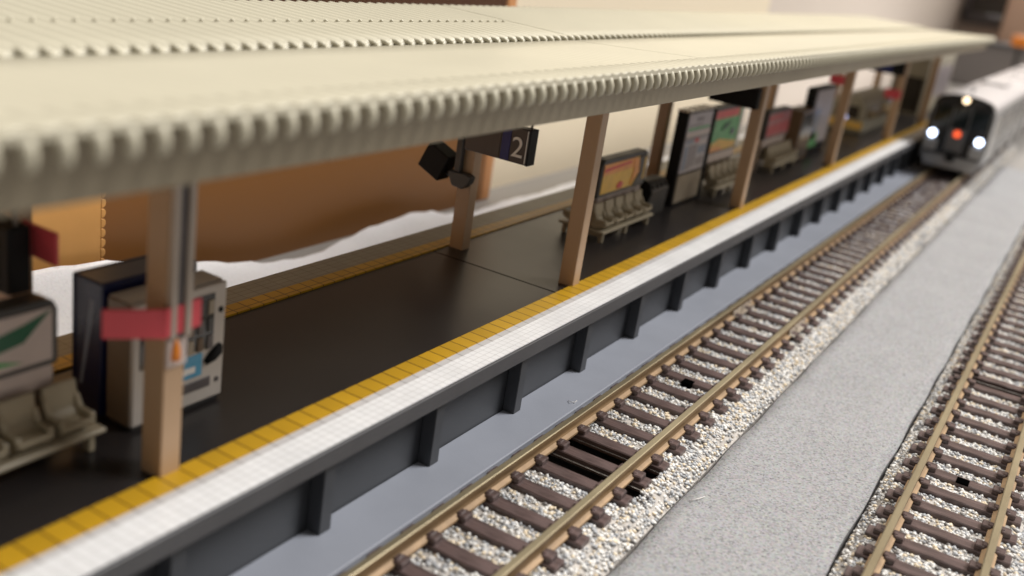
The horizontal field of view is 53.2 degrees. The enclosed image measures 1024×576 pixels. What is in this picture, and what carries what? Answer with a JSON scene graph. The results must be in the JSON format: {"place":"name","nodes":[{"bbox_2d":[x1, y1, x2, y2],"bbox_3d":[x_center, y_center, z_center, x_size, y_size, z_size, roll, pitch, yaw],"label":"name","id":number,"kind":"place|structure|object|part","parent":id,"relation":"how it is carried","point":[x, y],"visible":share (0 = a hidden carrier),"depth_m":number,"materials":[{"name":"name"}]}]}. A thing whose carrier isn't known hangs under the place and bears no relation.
{"place":"outdoors","nodes":[
{"label":"outdoors","id":0,"kind":"place"},
{"bbox_2d":[255,83,1023,575],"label":"table top","id":1,"kind":"object","parent":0,"point":[535,185],"depth_m":0.24,"materials":[{"name":"white"}]},
{"bbox_2d":[32,199,105,270],"bbox_3d":[-0.087,-0.005,0.081,0.004,0.048,0.128,19,22,26],"label":"cardboard box","id":2,"kind":"object","parent":1,"relation":"on","point":[78,229],"visible":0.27,"depth_m":0.13,"materials":[{"name":"brown cardboard"}]},
{"bbox_2d":[101,0,516,262],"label":"wooden panel","id":3,"kind":"object","parent":1,"relation":"on","point":[253,217],"visible":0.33,"depth_m":0.18,"materials":[{"name":"brown wood"}]},
{"bbox_2d":[33,134,744,336],"bbox_3d":[0.065,-0.043,0.311,0.026,0.011,0.723,19,22,26],"label":"white cloth","id":4,"kind":"object","parent":1,"relation":"on","point":[55,284],"visible":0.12,"depth_m":0.17,"materials":[{"name":"white fabric"}]},
{"bbox_2d":[0,111,932,575],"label":"station platform","id":5,"kind":"structure","parent":1,"relation":"on","point":[364,403],"depth_m":0.11,"materials":[{"name":"black concrete"}]},
{"bbox_2d":[0,292,105,472],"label":"platform bench","id":6,"kind":"object","parent":5,"relation":"on","point":[41,414],"visible":1,"depth_m":0.08,"materials":[{"name":"beige plastic"}]},
{"bbox_2d":[72,255,196,417],"bbox_3d":[-0.034,0.004,0.092,0.004,0.012,0.010,19,22,26],"label":"vending machine","id":7,"kind":"object","parent":5,"relation":"on","point":[94,288],"visible":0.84,"depth_m":0.09,"materials":[{"name":"blue plastic"}]},
{"bbox_3d":[-0.035,0.003,0.092,0.001,0.012,0.010,19,22,26],"label":"front door","id":8,"kind":"part","parent":7,"relation":"part of","materials":[{"name":"grey plastic"}]},
{"bbox_2d":[106,270,226,430],"bbox_3d":[-0.030,0.005,0.090,0.004,0.012,0.010,19,22,26],"label":"vending machine","id":9,"kind":"object","parent":5,"relation":"on","point":[202,368],"visible":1,"depth_m":0.09,"materials":[{"name":"grey plastic"}]},
{"bbox_3d":[-0.029,0.006,0.090,0.001,0.011,0.010,19,22,26],"label":"front door","id":10,"kind":"part","parent":9,"relation":"part of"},
{"bbox_2d":[139,293,215,370],"bbox_3d":[-0.029,0.004,0.088,0.001,0.005,0.008,19,22,26],"label":"display window","id":11,"kind":"structure","parent":9,"relation":"in","point":[201,337],"depth_m":0.09,"materials":[{"name":"grey plastic"}]},
{"bbox_2d":[0,0,995,476],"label":"platform canopy","id":12,"kind":"object","parent":5,"relation":"on","point":[158,100],"visible":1,"depth_m":0.09,"materials":[{"name":"beige plastic"}]},
{"bbox_2d":[0,213,29,295],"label":"hanging sign","id":13,"kind":"object","parent":12,"relation":"hanging from","point":[14,256],"visible":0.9,"depth_m":0.08,"materials":[{"name":"black plastic"}]},
{"bbox_2d":[101,183,201,368],"bbox_3d":[-0.026,-0.003,0.075,0.003,0.020,0.007,19,22,26],"label":"red sign plate","id":14,"kind":"object","parent":12,"relation":"attached to","point":[176,321],"visible":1,"depth_m":0.07,"materials":[{"name":"plastic"}]},
{"bbox_2d":[418,137,474,188],"bbox_3d":[-0.008,-0.021,0.145,0.009,0.013,0.003,19,22,26],"label":"loudspeaker","id":15,"kind":"object","parent":12,"relation":"attached to","point":[441,160],"visible":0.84,"depth_m":0.14,"materials":[{"name":"black plastic"}]},
{"bbox_2d":[464,126,538,166],"bbox_3d":[-0.001,-0.025,0.137,0.010,0.015,0.002,19,22,26],"label":"hanging sign","id":16,"kind":"object","parent":12,"relation":"hanging from","point":[518,146],"visible":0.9,"depth_m":0.14,"materials":[{"name":"grey metal"}]},
{"bbox_2d":[708,87,762,109],"bbox_3d":[0.043,-0.040,0.192,0.010,0.011,0.002,19,22,26],"label":"hanging sign","id":17,"kind":"object","parent":12,"relation":"hanging from","point":[749,98],"visible":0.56,"depth_m":0.19,"materials":[{"name":"black plastic"}]},
{"bbox_2d":[829,75,844,84],"bbox_3d":[0.081,-0.052,0.253,0.004,0.002,0.001,19,22,26],"label":"red sign plate","id":18,"kind":"object","parent":12,"relation":"attached to","point":[838,79],"visible":0.86,"depth_m":0.25,"materials":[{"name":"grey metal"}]},
{"bbox_2d":[869,63,906,75],"bbox_3d":[0.115,-0.071,0.310,0.010,0.011,0.002,19,22,26],"label":"hanging sign","id":19,"kind":"object","parent":12,"relation":"hanging from","point":[897,69],"visible":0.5,"depth_m":0.31,"materials":[{"name":"black plastic"}]},
{"bbox_2d":[884,88,901,99],"bbox_3d":[0.117,-0.060,0.314,0.005,0.003,0.001,19,22,26],"label":"red sign plate","id":20,"kind":"object","parent":12,"relation":"attached to","point":[892,93],"visible":1,"depth_m":0.31,"materials":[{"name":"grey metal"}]},
{"bbox_2d":[559,148,652,242],"bbox_3d":[0.017,-0.016,0.170,0.008,0.013,0.020,19,22,26],"label":"platform bench","id":21,"kind":"object","parent":5,"relation":"on","point":[618,202],"visible":0.84,"depth_m":0.17,"materials":[{"name":"beige plastic"}]},
{"bbox_2d":[639,174,668,214],"bbox_3d":[0.025,-0.017,0.184,0.004,0.007,0.009,19,22,26],"label":"litter bin","id":22,"kind":"object","parent":5,"relation":"on","point":[654,187],"visible":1,"depth_m":0.18,"materials":[{"name":"grey plastic"}]},
{"bbox_2d":[664,104,718,206],"bbox_3d":[0.034,-0.026,0.196,0.003,0.018,0.015,19,22,26],"label":"information board","id":23,"kind":"object","parent":5,"relation":"on","point":[690,148],"visible":1,"depth_m":0.19,"materials":[{"name":"white plastic"}]},
{"bbox_2d":[702,103,744,196],"bbox_3d":[0.043,-0.029,0.211,0.008,0.018,0.021,19,22,26],"label":"platform bench","id":24,"kind":"object","parent":5,"relation":"on","point":[721,169],"visible":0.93,"depth_m":0.21,"materials":[{"name":"beige plastic"}]},
{"bbox_2d":[752,105,797,172],"bbox_3d":[0.062,-0.036,0.244,0.008,0.014,0.022,19,22,26],"label":"platform bench","id":25,"kind":"object","parent":5,"relation":"on","point":[773,150],"visible":0.82,"depth_m":0.24,"materials":[{"name":"beige plastic"}]},
{"bbox_2d":[782,105,815,161],"bbox_3d":[0.072,-0.039,0.258,0.004,0.013,0.012,19,22,26],"label":"vending machine","id":26,"kind":"object","parent":5,"relation":"on","point":[800,125],"visible":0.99,"depth_m":0.25,"materials":[{"name":"brown plastic"}]},
{"bbox_2d":[798,112,814,140],"bbox_3d":[0.074,-0.041,0.257,0.001,0.006,0.010,19,22,26],"label":"display window","id":27,"kind":"structure","parent":26,"relation":"in","point":[808,119],"depth_m":0.26,"materials":[{"name":"grey glass"}]},
{"bbox_2d":[804,83,837,153],"bbox_3d":[0.081,-0.045,0.272,0.003,0.018,0.021,19,22,26],"label":"information board","id":28,"kind":"object","parent":5,"relation":"on","point":[820,98],"visible":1,"depth_m":0.27,"materials":[{"name":"black plastic"}]},
{"bbox_2d":[827,86,891,133],"bbox_3d":[0.116,-0.059,0.337,0.011,0.011,0.047,19,22,26],"label":"waiting shelter","id":29,"kind":"object","parent":5,"relation":"on","point":[868,108],"visible":0.62,"depth_m":0.32,"materials":[{"name":"grey plastic"}]},
{"bbox_2d":[835,102,890,119],"bbox_3d":[0.119,-0.058,0.333,0.008,0.004,0.043,24,25,37],"label":"window","id":30,"kind":"structure","parent":29,"relation":"in","point":[853,111],"depth_m":0.32,"materials":[{"name":"grey glass"}]},
{"bbox_2d":[890,54,956,116],"bbox_3d":[0.164,-0.083,0.408,0.013,0.022,0.058,19,22,26],"label":"stair enclosure","id":31,"kind":"object","parent":5,"relation":"on","point":[917,79],"visible":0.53,"depth_m":0.39,"materials":[{"name":"brown plastic"}]},
{"bbox_2d":[892,75,924,112],"bbox_3d":[0.148,-0.073,0.385,0.010,0.013,0.001,19,22,26],"label":"doorway","id":32,"kind":"structure","parent":31,"relation":"in","point":[913,87],"depth_m":0.38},
{"bbox_2d":[931,64,953,97],"bbox_3d":[0.169,-0.082,0.405,0.001,0.012,0.050,19,22,26],"label":"window","id":33,"kind":"structure","parent":31,"relation":"in","point":[944,73],"depth_m":0.41,"materials":[{"name":"grey glass"}]},
{"bbox_2d":[490,0,769,188],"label":"cream wall","id":34,"kind":"structure","parent":1,"relation":"on","point":[559,146],"depth_m":0.28,"materials":[{"name":"beige paint"}]},
{"bbox_2d":[338,142,1016,575],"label":"railway track","id":35,"kind":"structure","parent":1,"relation":"on","point":[688,412],"depth_m":0.13,"materials":[{"name":"plastic"}]},
{"bbox_2d":[919,76,1023,173],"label":"train car","id":36,"kind":"object","parent":35,"relation":"on","point":[971,128],"visible":1,"depth_m":0.32,"materials":[{"name":"silver metal"}]},
{"bbox_3d":[0.138,-0.046,0.318,0.005,0.007,0.001,19,22,26],"label":"front door","id":37,"kind":"part","parent":36,"relation":"part of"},
{"bbox_3d":[0.158,-0.052,0.330,0.001,0.006,0.016,19,22,26],"label":"window","id":38,"kind":"part","parent":36,"relation":"part of","materials":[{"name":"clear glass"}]},
{"bbox_3d":[0.165,-0.052,0.344,0.001,0.014,0.008,19,22,26],"label":"door","id":39,"kind":"part","parent":36,"relation":"part of","materials":[{"name":"silver metal"}]},
{"bbox_3d":[0.173,-0.059,0.355,0.001,0.006,0.016,19,22,26],"label":"window","id":40,"kind":"part","parent":36,"relation":"part of","materials":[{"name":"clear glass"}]},
{"bbox_3d":[0.180,-0.059,0.369,0.001,0.014,0.008,19,22,26],"label":"door","id":41,"kind":"part","parent":36,"relation":"part of","materials":[{"name":"silver metal"}]},
{"bbox_3d":[0.188,-0.065,0.380,0.001,0.006,0.016,19,22,26],"label":"window","id":42,"kind":"part","parent":36,"relation":"part of","materials":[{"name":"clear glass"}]},
{"bbox_3d":[0.195,-0.065,0.394,0.001,0.014,0.008,19,22,26],"label":"door","id":43,"kind":"part","parent":36,"relation":"part of","materials":[{"name":"silver metal"}]},
{"bbox_2d":[609,166,1023,575],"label":"ground sheet","id":44,"kind":"object","parent":1,"relation":"on","point":[787,484],"visible":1,"depth_m":0.14,"materials":[{"name":"grey concrete"}]},
{"bbox_2d":[743,0,964,123],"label":"grey wall","id":45,"kind":"structure","parent":1,"relation":"on","point":[941,15],"depth_m":0.54,"materials":[{"name":"white paint"}]},
{"bbox_2d":[829,228,1023,575],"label":"railway track","id":46,"kind":"structure","parent":1,"relation":"on","point":[947,499],"depth_m":0.13,"materials":[{"name":"brown plastic"},{"name":"brass metal"},{"name":"white and grey stone"}]},
{"bbox_2d":[956,0,1001,39],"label":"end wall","id":47,"kind":"structure","parent":1,"relation":"on","point":[969,28],"depth_m":0.79,"materials":[{"name":"beige paint"}]},
{"bbox_2d":[961,0,1008,27],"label":"dark screen","id":48,"kind":"object","parent":47,"relation":"attached to","point":[982,12],"visible":0.91,"depth_m":0.78,"materials":[{"name":"black glass"}]},
{"bbox_2d":[949,40,1023,85],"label":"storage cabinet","id":49,"kind":"object","parent":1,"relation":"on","point":[992,59],"visible":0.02,"depth_m":0.71,"materials":[{"name":"grey metal"}]},
{"bbox_2d":[995,66,1023,128],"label":"train car","id":50,"kind":"object","parent":1,"relation":"on","point":[1017,73],"visible":0.15,"depth_m":0.45,"materials":[{"name":"metal"}]},
{"bbox_2d":[997,0,1023,42],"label":"pillar","id":51,"kind":"structure","parent":1,"relation":"on","point":[1012,25],"depth_m":0.75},
{"bbox_2d":[1011,35,1023,68],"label":"orange block","id":52,"kind":"structure","parent":1,"relation":"on","point":[1018,41],"depth_m":0.62,"materials":[{"name":"plastic"}]}
]}

